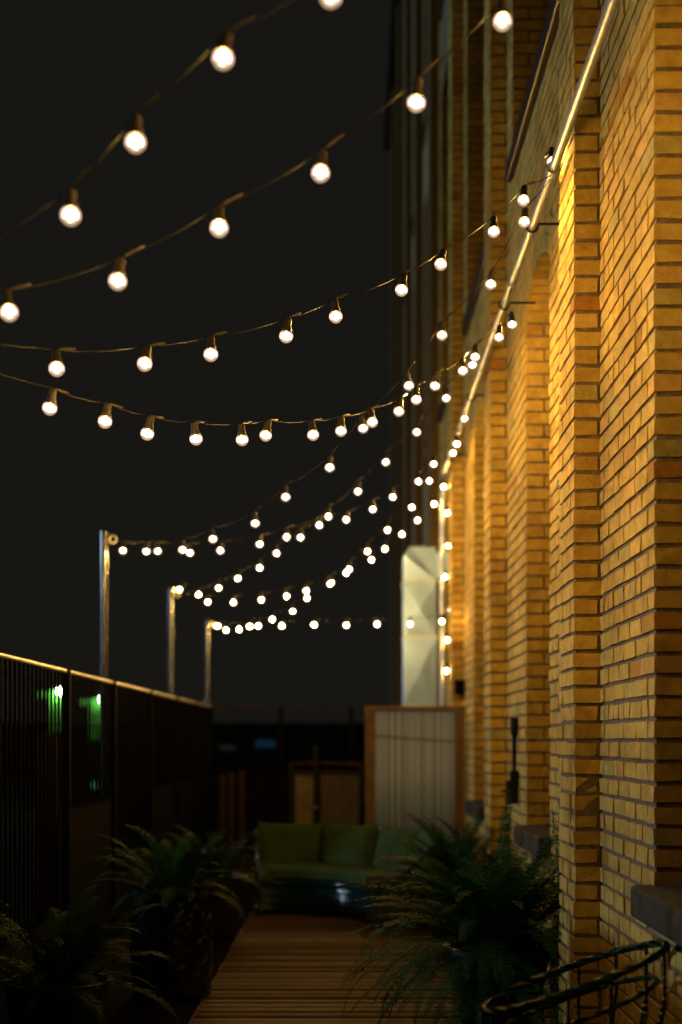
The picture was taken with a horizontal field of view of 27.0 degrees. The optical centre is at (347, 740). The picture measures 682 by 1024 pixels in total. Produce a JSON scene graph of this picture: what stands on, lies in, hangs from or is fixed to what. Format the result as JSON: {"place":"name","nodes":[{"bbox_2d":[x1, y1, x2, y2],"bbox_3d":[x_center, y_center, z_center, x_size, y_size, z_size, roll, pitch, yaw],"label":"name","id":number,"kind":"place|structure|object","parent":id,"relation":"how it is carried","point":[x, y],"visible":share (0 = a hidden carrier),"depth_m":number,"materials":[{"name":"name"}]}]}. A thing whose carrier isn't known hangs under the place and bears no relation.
{"place":"outdoors","nodes":[
{"label":"outdoors","id":0,"kind":"place"},
{"bbox_2d":[82,852,255,1023],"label":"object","id":1,"kind":"structure","parent":0,"point":[125,1006],"depth_m":7.62,"materials":[{"name":"black soil"}]},
{"bbox_2d":[0,884,179,1023],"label":"potted fern","id":2,"kind":"object","parent":1,"relation":"on","point":[65,992],"visible":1,"depth_m":5.89,"materials":[{"name":"green plant"}]},
{"bbox_2d":[100,531,116,795],"bbox_3d":[-1.619,0.070,9.630,0.116,2.960,0.054,0,0,0],"label":"light pole","id":3,"kind":"object","parent":1,"relation":"on","point":[104,539],"visible":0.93,"depth_m":9.61,"materials":[{"name":"grey metal"}]},
{"bbox_2d":[81,824,260,1002],"bbox_3d":[-0.959,0.889,7.474,0.883,0.921,0.957,0,0,-33],"label":"potted fern","id":4,"kind":"object","parent":1,"relation":"on","point":[176,924],"visible":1,"depth_m":7.33,"materials":[{"name":"green plant"}]},
{"bbox_2d":[168,588,179,695],"bbox_3d":[-1.619,0.070,13.250,0.116,2.960,0.054,0,0,0],"label":"light pole","id":5,"kind":"object","parent":1,"relation":"on","point":[171,593],"visible":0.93,"depth_m":13.23,"materials":[{"name":"grey metal"}]},
{"bbox_2d":[205,620,214,704],"bbox_3d":[-1.619,0.070,16.740,0.116,2.960,0.054,0,0,0],"label":"light pole","id":6,"kind":"object","parent":1,"relation":"on","point":[207,630],"visible":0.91,"depth_m":16.72,"materials":[{"name":"grey metal"}]},
{"bbox_2d":[218,614,462,632],"bbox_3d":[-0.284,-1.198,14.574,0.053,0.327,5.050,0,0,-31],"label":"light string","id":7,"kind":"object","parent":6,"relation":"hanging from","point":[375,620],"visible":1,"depth_m":14.10,"materials":[{"name":"white glass"}]},
{"bbox_2d":[147,824,288,939],"bbox_3d":[-0.881,0.957,9.733,0.959,0.785,1.062,0,0,0],"label":"potted fern","id":8,"kind":"object","parent":1,"relation":"on","point":[226,920],"visible":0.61,"depth_m":9.62,"materials":[{"name":"green plant"}]},
{"bbox_2d":[219,775,225,865],"bbox_3d":[-1.084,0.828,12.300,0.056,1.045,0.056,0,0,0],"label":"wooden stake","id":9,"kind":"object","parent":1,"relation":"on","point":[222,803],"visible":0.74,"depth_m":12.28,"materials":[{"name":"brown wood"}]},
{"bbox_2d":[228,772,234,872],"bbox_3d":[-1.030,0.817,12.550,0.056,1.065,0.056,0,0,0],"label":"wooden stake","id":10,"kind":"object","parent":1,"relation":"on","point":[230,807],"visible":0.77,"depth_m":12.53,"materials":[{"name":"brown wood"}]},
{"bbox_2d":[238,770,244,873],"bbox_3d":[-0.956,0.809,12.800,0.056,1.083,0.056,0,0,0],"label":"wooden stake","id":11,"kind":"object","parent":1,"relation":"on","point":[241,804],"visible":0.77,"depth_m":12.78,"materials":[{"name":"brown wood"}]},
{"bbox_2d":[2,723,364,777],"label":"distant building","id":12,"kind":"structure","parent":0,"point":[253,751],"depth_m":62.00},
{"bbox_2d":[219,745,234,749],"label":"window","id":13,"kind":"structure","parent":12,"relation":"in","point":[224,747],"depth_m":61.96,"materials":[{"name":"grey glass"}]},
{"bbox_2d":[256,740,274,746],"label":"window","id":14,"kind":"structure","parent":12,"relation":"in","point":[259,743],"depth_m":61.96,"materials":[{"name":"blue glass"}]},
{"bbox_2d":[2,778,364,947],"bbox_3d":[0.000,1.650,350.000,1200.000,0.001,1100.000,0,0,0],"label":"ground","id":15,"kind":"structure","parent":0,"point":[26,850],"depth_m":21.46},
{"bbox_2d":[42,684,60,802],"bbox_3d":[-7.598,0.112,36.230,0.651,3.075,0.560,0,0,0],"label":"green lamp post","id":16,"kind":"object","parent":15,"relation":"on","point":[56,725],"visible":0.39,"depth_m":36.42,"materials":[{"name":"metal"}]},
{"bbox_2d":[83,692,99,798],"bbox_3d":[-6.906,0.182,38.230,0.682,2.935,0.560,0,0,0],"label":"green lamp post","id":17,"kind":"object","parent":15,"relation":"on","point":[94,744],"visible":0.14,"depth_m":38.42,"materials":[{"name":"metal"}]},
{"bbox_2d":[0,653,212,1023],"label":"fence","id":18,"kind":"object","parent":15,"relation":"on","point":[175,757],"visible":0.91,"depth_m":8.91,"materials":[{"name":"black metal"}]},
{"bbox_2d":[213,707,364,851],"bbox_3d":[-0.410,0.630,17.200,2.544,2.060,0.044,0,0,0],"label":"fence","id":19,"kind":"object","parent":15,"relation":"on","point":[266,794],"visible":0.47,"depth_m":17.20,"materials":[{"name":"black metal"}]},
{"bbox_2d":[383,0,681,1023],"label":"brick building","id":20,"kind":"structure","parent":15,"relation":"on","point":[563,598],"depth_m":6.37,"materials":[{"name":"brick"}]},
{"bbox_2d":[410,501,413,518],"bbox_3d":[1.195,-5.555,22.040,0.350,3.870,2.560,0,0,0],"label":"window","id":21,"kind":"structure","parent":20,"relation":"in","point":[412,512],"depth_m":22.83,"materials":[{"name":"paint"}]},
{"bbox_2d":[410,206,413,238],"bbox_3d":[1.195,-10.605,22.040,0.350,4.770,2.560,0,0,0],"label":"window","id":22,"kind":"structure","parent":20,"relation":"in","point":[412,223],"depth_m":22.83,"materials":[{"name":"glass"}]},
{"bbox_2d":[421,450,427,479],"bbox_3d":[1.195,-5.555,18.520,0.350,3.870,2.560,0,0,0],"label":"window","id":23,"kind":"structure","parent":20,"relation":"in","point":[424,471],"depth_m":19.03,"materials":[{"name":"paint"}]},
{"bbox_2d":[421,92,427,148],"bbox_3d":[1.195,-10.605,18.520,0.350,4.770,2.560,0,0,0],"label":"window","id":24,"kind":"structure","parent":20,"relation":"in","point":[426,109],"depth_m":19.06,"materials":[{"name":"glass"}]},
{"bbox_2d":[401,547,448,705],"bbox_3d":[1.054,-0.317,14.551,1.012,3.294,0.466,0,0,0],"label":"air duct","id":25,"kind":"object","parent":20,"relation":"attached to","point":[420,572],"visible":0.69,"depth_m":14.34,"materials":[{"name":"metal"}]},
{"bbox_2d":[437,0,443,21],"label":"window","id":26,"kind":"structure","parent":20,"relation":"in","point":[441,2],"depth_m":16.02,"materials":[{"name":"glass"}]},
{"bbox_2d":[437,374,448,423],"bbox_3d":[1.195,-5.555,15.000,0.350,3.870,2.560,0,0,0],"label":"window","id":27,"kind":"structure","parent":20,"relation":"in","point":[441,411],"depth_m":15.66,"materials":[{"name":"glass"}]},
{"bbox_2d":[439,661,448,676],"bbox_3d":[1.180,-1.690,15.008,0.380,2.000,1.095,0,0,0],"label":"window","id":28,"kind":"structure","parent":20,"relation":"in","point":[447,662],"depth_m":14.73,"materials":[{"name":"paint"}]},
{"bbox_2d":[454,680,464,694],"bbox_3d":[1.009,-0.480,12.900,0.090,0.132,0.150,0,0,0],"label":"junction box","id":29,"kind":"object","parent":20,"relation":"attached to","point":[458,687],"visible":1,"depth_m":12.83,"materials":[{"name":"black metal"}]},
{"bbox_2d":[462,246,483,335],"bbox_3d":[1.195,-5.555,11.480,0.350,3.870,2.560,0,0,0],"label":"window","id":30,"kind":"structure","parent":20,"relation":"in","point":[479,277],"depth_m":11.66,"materials":[{"name":"glass"}]},
{"bbox_2d":[465,800,483,820],"bbox_3d":[1.180,-1.035,11.487,0.380,3.310,1.095,0,0,0],"label":"window sill","id":31,"kind":"structure","parent":20,"relation":"in","point":[474,808],"depth_m":11.31,"materials":[{"name":"paint"}]},
{"bbox_2d":[483,7,484,844],"bbox_3d":[1.018,-6.250,10.060,0.123,15.600,0.086,0,0,0],"label":"drainpipe","id":32,"kind":"object","parent":20,"relation":"attached to","point":[483,496],"visible":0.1,"depth_m":10.06,"materials":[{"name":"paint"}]},
{"bbox_2d":[502,718,518,803],"bbox_3d":[1.008,0.128,8.845,0.108,0.535,0.090,0,0,0],"label":"iron stay","id":33,"kind":"object","parent":20,"relation":"attached to","point":[512,783],"visible":0.99,"depth_m":8.82,"materials":[{"name":"black metal"}]},
{"bbox_2d":[440,0,619,705],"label":"conduit pipe","id":34,"kind":"object","parent":20,"relation":"attached to","point":[593,55],"visible":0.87,"depth_m":7.06,"materials":[{"name":"silver metal"}]},
{"bbox_2d":[0,0,338,238],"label":"light string","id":35,"kind":"object","parent":34,"relation":"hanging from","point":[223,52],"visible":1,"depth_m":3.45,"materials":[{"name":"white glass"}]},
{"bbox_2d":[0,0,510,321],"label":"light string","id":36,"kind":"object","parent":34,"relation":"hanging from","point":[502,18],"visible":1,"depth_m":3.95,"materials":[{"name":"black"}]},
{"bbox_2d":[0,288,515,445],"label":"light string","id":37,"kind":"object","parent":34,"relation":"hanging from","point":[50,401],"visible":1,"depth_m":5.90,"materials":[{"name":"black"}]},
{"bbox_2d":[0,146,554,376],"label":"light string","id":38,"kind":"object","parent":34,"relation":"hanging from","point":[57,364],"visible":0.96,"depth_m":5.21,"materials":[{"name":"black"}]},
{"bbox_2d":[118,417,466,556],"bbox_3d":[-0.321,-1.912,10.309,2.826,1.276,0.053,0,0,-28],"label":"light string","id":39,"kind":"object","parent":34,"relation":"hanging from","point":[286,533],"visible":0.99,"depth_m":10.37,"materials":[{"name":"white"}]},
{"bbox_2d":[177,446,455,604],"bbox_3d":[-0.338,-1.872,12.681,2.777,1.275,0.055,0,0,25],"label":"light string","id":40,"kind":"object","parent":34,"relation":"hanging from","point":[387,527],"visible":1,"depth_m":12.55,"materials":[{"name":"white glass"}]},
{"bbox_2d":[216,479,445,631],"bbox_3d":[-0.324,-1.867,15.059,0.049,1.248,4.180,0,0,-36],"label":"light string","id":41,"kind":"object","parent":34,"relation":"hanging from","point":[371,554],"visible":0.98,"depth_m":14.29,"materials":[{"name":"white glass"}]},
{"bbox_2d":[117,179,550,554],"bbox_3d":[-0.332,-1.830,7.965,0.050,1.324,4.145,0,0,-37],"label":"light string","id":42,"kind":"object","parent":34,"relation":"hanging from","point":[524,218],"visible":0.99,"depth_m":7.39,"materials":[{"name":"white"}]},
{"bbox_2d":[187,291,509,597],"bbox_3d":[-0.332,-1.885,10.555,0.051,1.212,5.928,0,0,-25],"label":"light string","id":43,"kind":"object","parent":34,"relation":"hanging from","point":[445,394],"visible":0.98,"depth_m":9.66,"materials":[{"name":"white"}]},
{"bbox_2d":[443,498,449,673],"bbox_3d":[0.931,-1.459,13.406,0.109,1.664,0.081,0,0,39],"label":"light string","id":44,"kind":"object","parent":34,"relation":"hanging from","point":[445,574],"visible":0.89,"depth_m":13.39,"materials":[{"name":"white glass"}]},
{"bbox_2d":[505,0,559,181],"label":"window","id":45,"kind":"structure","parent":20,"relation":"in","point":[550,28],"depth_m":7.91,"materials":[{"name":"glass"}]},
{"bbox_2d":[514,824,552,858],"bbox_3d":[1.180,-1.035,7.968,0.380,3.310,1.095,0,0,0],"label":"window sill","id":46,"kind":"structure","parent":20,"relation":"in","point":[530,838],"depth_m":7.89,"materials":[{"name":"stone"}]},
{"bbox_2d":[631,884,681,946],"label":"window sill","id":47,"kind":"structure","parent":20,"relation":"in","point":[659,908],"depth_m":4.61,"materials":[{"name":"concrete"}]},
{"bbox_2d":[0,0,390,722],"label":"sky","id":48,"kind":"structure","parent":0,"point":[302,75],"materials":[{"name":"black"}]},
{"bbox_2d":[188,902,559,1023],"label":"deck","id":49,"kind":"structure","parent":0,"point":[283,966],"depth_m":8.07,"materials":[{"name":"brown wood"}]},
{"bbox_2d":[289,745,363,827],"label":"panel gate","id":50,"kind":"structure","parent":49,"relation":"on","point":[342,797],"depth_m":13.31,"materials":[{"name":"brown wood"}]},
{"bbox_2d":[253,821,460,929],"bbox_3d":[0.043,1.000,10.860,2.114,0.701,0.937,0,0,42],"label":"curved sofa","id":51,"kind":"object","parent":49,"relation":"on","point":[318,867],"visible":0.77,"depth_m":10.88,"materials":[{"name":"green fabric cushions"},{"name":"glossy dark teal lacquered shell"}]},
{"bbox_2d":[365,706,464,851],"bbox_3d":[0.600,0.523,12.752,0.895,1.654,0.075,0,0,0],"label":"privacy screen","id":52,"kind":"object","parent":49,"relation":"on","point":[415,761],"visible":0.6,"depth_m":12.74,"materials":[{"name":"white fabric"}]},
{"bbox_2d":[363,811,496,943],"bbox_3d":[0.533,0.910,9.318,0.930,0.879,1.220,0,0,0],"label":"potted fern","id":53,"kind":"object","parent":49,"relation":"on","point":[447,860],"visible":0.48,"depth_m":9.26,"materials":[{"name":"green plant"}]},
{"bbox_2d":[334,788,562,1023],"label":"potted fern","id":54,"kind":"object","parent":49,"relation":"on","point":[497,948],"visible":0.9,"depth_m":6.66,"materials":[{"name":"green plant"}]},
{"bbox_2d":[480,939,670,1023],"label":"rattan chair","id":55,"kind":"object","parent":49,"relation":"on","point":[541,1004],"visible":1,"depth_m":4.37,"materials":[{"name":"black metal"}]}
]}

